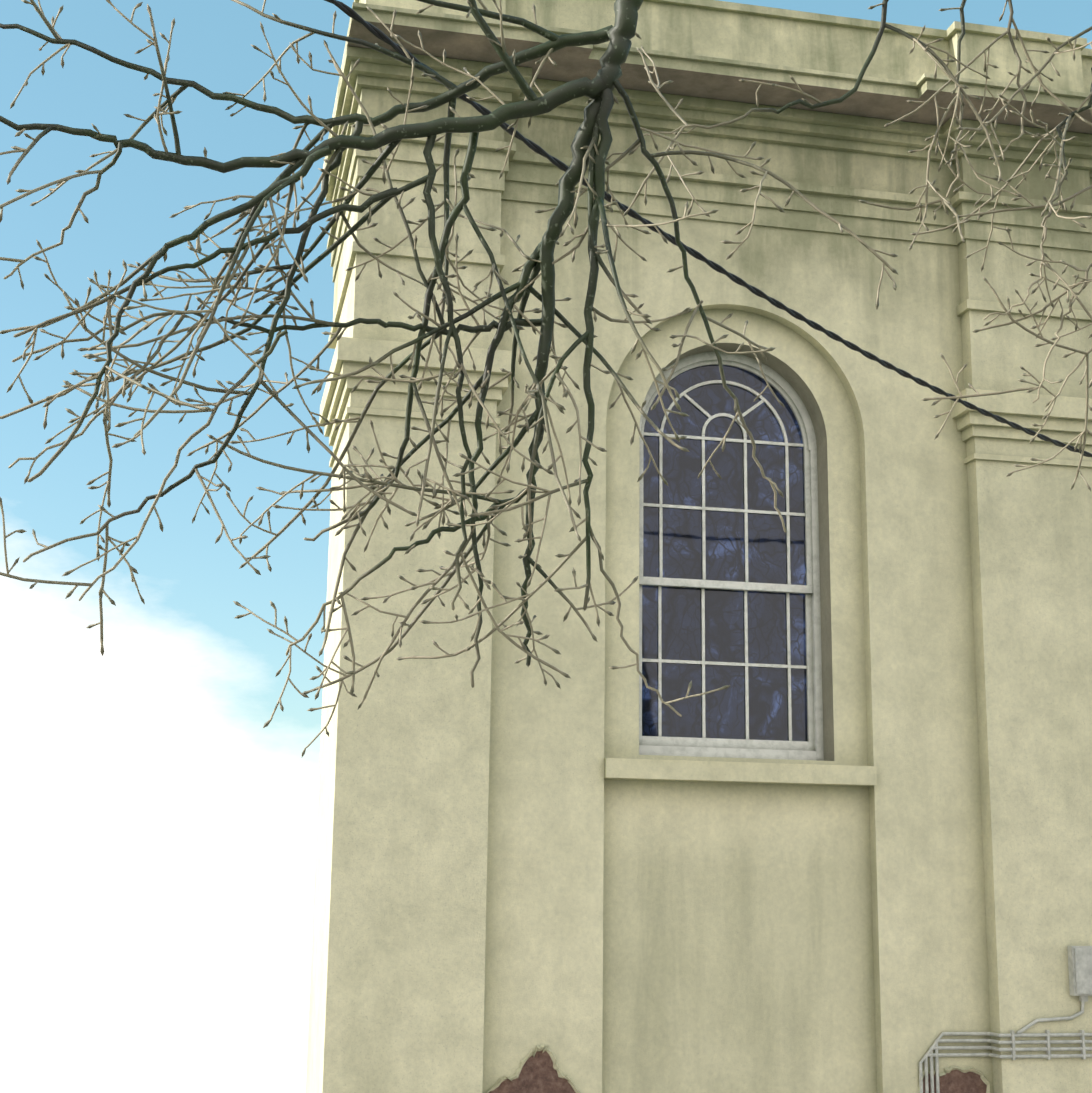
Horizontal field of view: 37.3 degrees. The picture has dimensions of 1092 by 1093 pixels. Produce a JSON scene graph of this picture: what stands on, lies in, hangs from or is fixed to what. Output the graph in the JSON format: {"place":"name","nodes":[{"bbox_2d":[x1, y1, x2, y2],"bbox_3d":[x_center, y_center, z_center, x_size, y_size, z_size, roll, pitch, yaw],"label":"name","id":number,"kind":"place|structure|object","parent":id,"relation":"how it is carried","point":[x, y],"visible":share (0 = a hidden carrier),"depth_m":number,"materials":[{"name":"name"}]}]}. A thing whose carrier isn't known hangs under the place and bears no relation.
{"place":"outdoors","nodes":[
{"label":"outdoors","id":0,"kind":"place"},
{"bbox_2d":[0,0,1091,1092],"label":"sky","id":1,"kind":"structure","parent":0,"point":[158,840],"materials":[{"name":"blue"}]},
{"bbox_2d":[324,0,1091,456],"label":"overhead cable","id":2,"kind":"object","parent":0,"point":[382,36],"visible":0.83,"depth_m":8.79,"materials":[{"name":"black rubber"}]},
{"label":"gravel path","id":3,"kind":"structure","parent":0,"visible":0},
{"bbox_2d":[0,0,1091,756],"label":"ash tree","id":4,"kind":"object","parent":3,"relation":"on","point":[598,92],"visible":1,"depth_m":4.83,"materials":[{"name":"brown plant"}]},
{"bbox_3d":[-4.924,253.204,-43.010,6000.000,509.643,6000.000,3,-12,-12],"label":"ground","id":5,"kind":"structure","parent":0,"visible":0},
{"bbox_2d":[482,200,992,1092],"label":"chapel wall","id":6,"kind":"structure","parent":5,"relation":"on","point":[544,940],"depth_m":11.31,"materials":[{"name":"paint"}]},
{"bbox_2d":[484,1044,579,1092],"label":"broken plaster edge","id":7,"kind":"object","parent":6,"relation":"attached to","point":[515,1075],"visible":1,"depth_m":10.41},
{"bbox_2d":[489,1050,575,1092],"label":"exposed brick patch","id":8,"kind":"object","parent":6,"relation":"attached to","point":[538,1073],"visible":1,"depth_m":10.39,"materials":[{"name":"red brick"}]},
{"bbox_2d":[306,177,1091,1092],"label":"pilasters","id":9,"kind":"object","parent":6,"relation":"attached to","point":[398,961],"visible":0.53,"depth_m":11.01,"materials":[{"name":"paint"}]},
{"bbox_2d":[319,241,1091,467],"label":"pilaster capitals","id":10,"kind":"object","parent":6,"relation":"attached to","point":[1065,423],"visible":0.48,"depth_m":11.52,"materials":[{"name":"paint"}]},
{"bbox_2d":[321,46,1091,282],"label":"entablature","id":11,"kind":"structure","parent":6,"relation":"on","point":[838,167],"depth_m":12.01,"materials":[{"name":"paint"}]},
{"bbox_2d":[321,2,1091,184],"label":"cornice","id":12,"kind":"structure","parent":11,"relation":"on","point":[459,37],"depth_m":11.66,"materials":[{"name":"paint"}]},
{"bbox_2d":[354,0,1091,93],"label":"parapet","id":13,"kind":"structure","parent":12,"relation":"on","point":[764,35],"depth_m":12.35,"materials":[{"name":"paint"}]},
{"bbox_2d":[604,758,876,785],"bbox_3d":[1.314,1.552,11.211,1.936,0.172,0.350,3,-12,-12],"label":"window sill","id":14,"kind":"structure","parent":6,"relation":"attached to","point":[717,771],"depth_m":11.04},
{"bbox_2d":[602,304,882,1092],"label":"recessed wall panel","id":15,"kind":"object","parent":6,"relation":"attached to","point":[740,940],"visible":0.75,"depth_m":11.05,"materials":[{"name":"paint"}]},
{"bbox_2d":[662,343,834,760],"bbox_3d":[1.327,0.010,11.626,1.420,3.020,0.220,3,-12,-12],"label":"window reveal","id":16,"kind":"object","parent":6,"relation":"attached to","point":[791,377],"depth_m":11.81,"materials":[{"name":"beige paint"}]},
{"bbox_2d":[639,351,823,760],"bbox_3d":[1.299,0.037,11.756,1.420,3.020,0.092,3,-12,-12],"label":"sash window frame","id":17,"kind":"object","parent":16,"relation":"attached to","point":[812,748],"visible":0.81,"depth_m":11.72,"materials":[{"name":"white wood"}]},
{"bbox_2d":[642,365,807,740],"bbox_3d":[1.296,0.026,11.772,1.320,2.890,0.030,3,-12,-12],"label":"sash window glass","id":18,"kind":"object","parent":17,"relation":"in","point":[724,620],"visible":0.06,"depth_m":11.74,"materials":[{"name":"clear glass"}]},
{"bbox_2d":[918,1066,989,1092],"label":"broken plaster edge","id":19,"kind":"object","parent":6,"relation":"attached to","point":[985,1080],"visible":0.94,"depth_m":10.98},
{"bbox_2d":[923,1069,986,1092],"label":"exposed brick patch","id":20,"kind":"object","parent":6,"relation":"attached to","point":[955,1081],"visible":0.81,"depth_m":10.97,"materials":[{"name":"red brick"}]},
{"bbox_2d":[919,946,1091,1092],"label":"electrical conduits","id":21,"kind":"object","parent":6,"relation":"attached to","point":[1080,969],"visible":0.98,"depth_m":11.01,"materials":[{"name":"grey plastic"}]}
]}

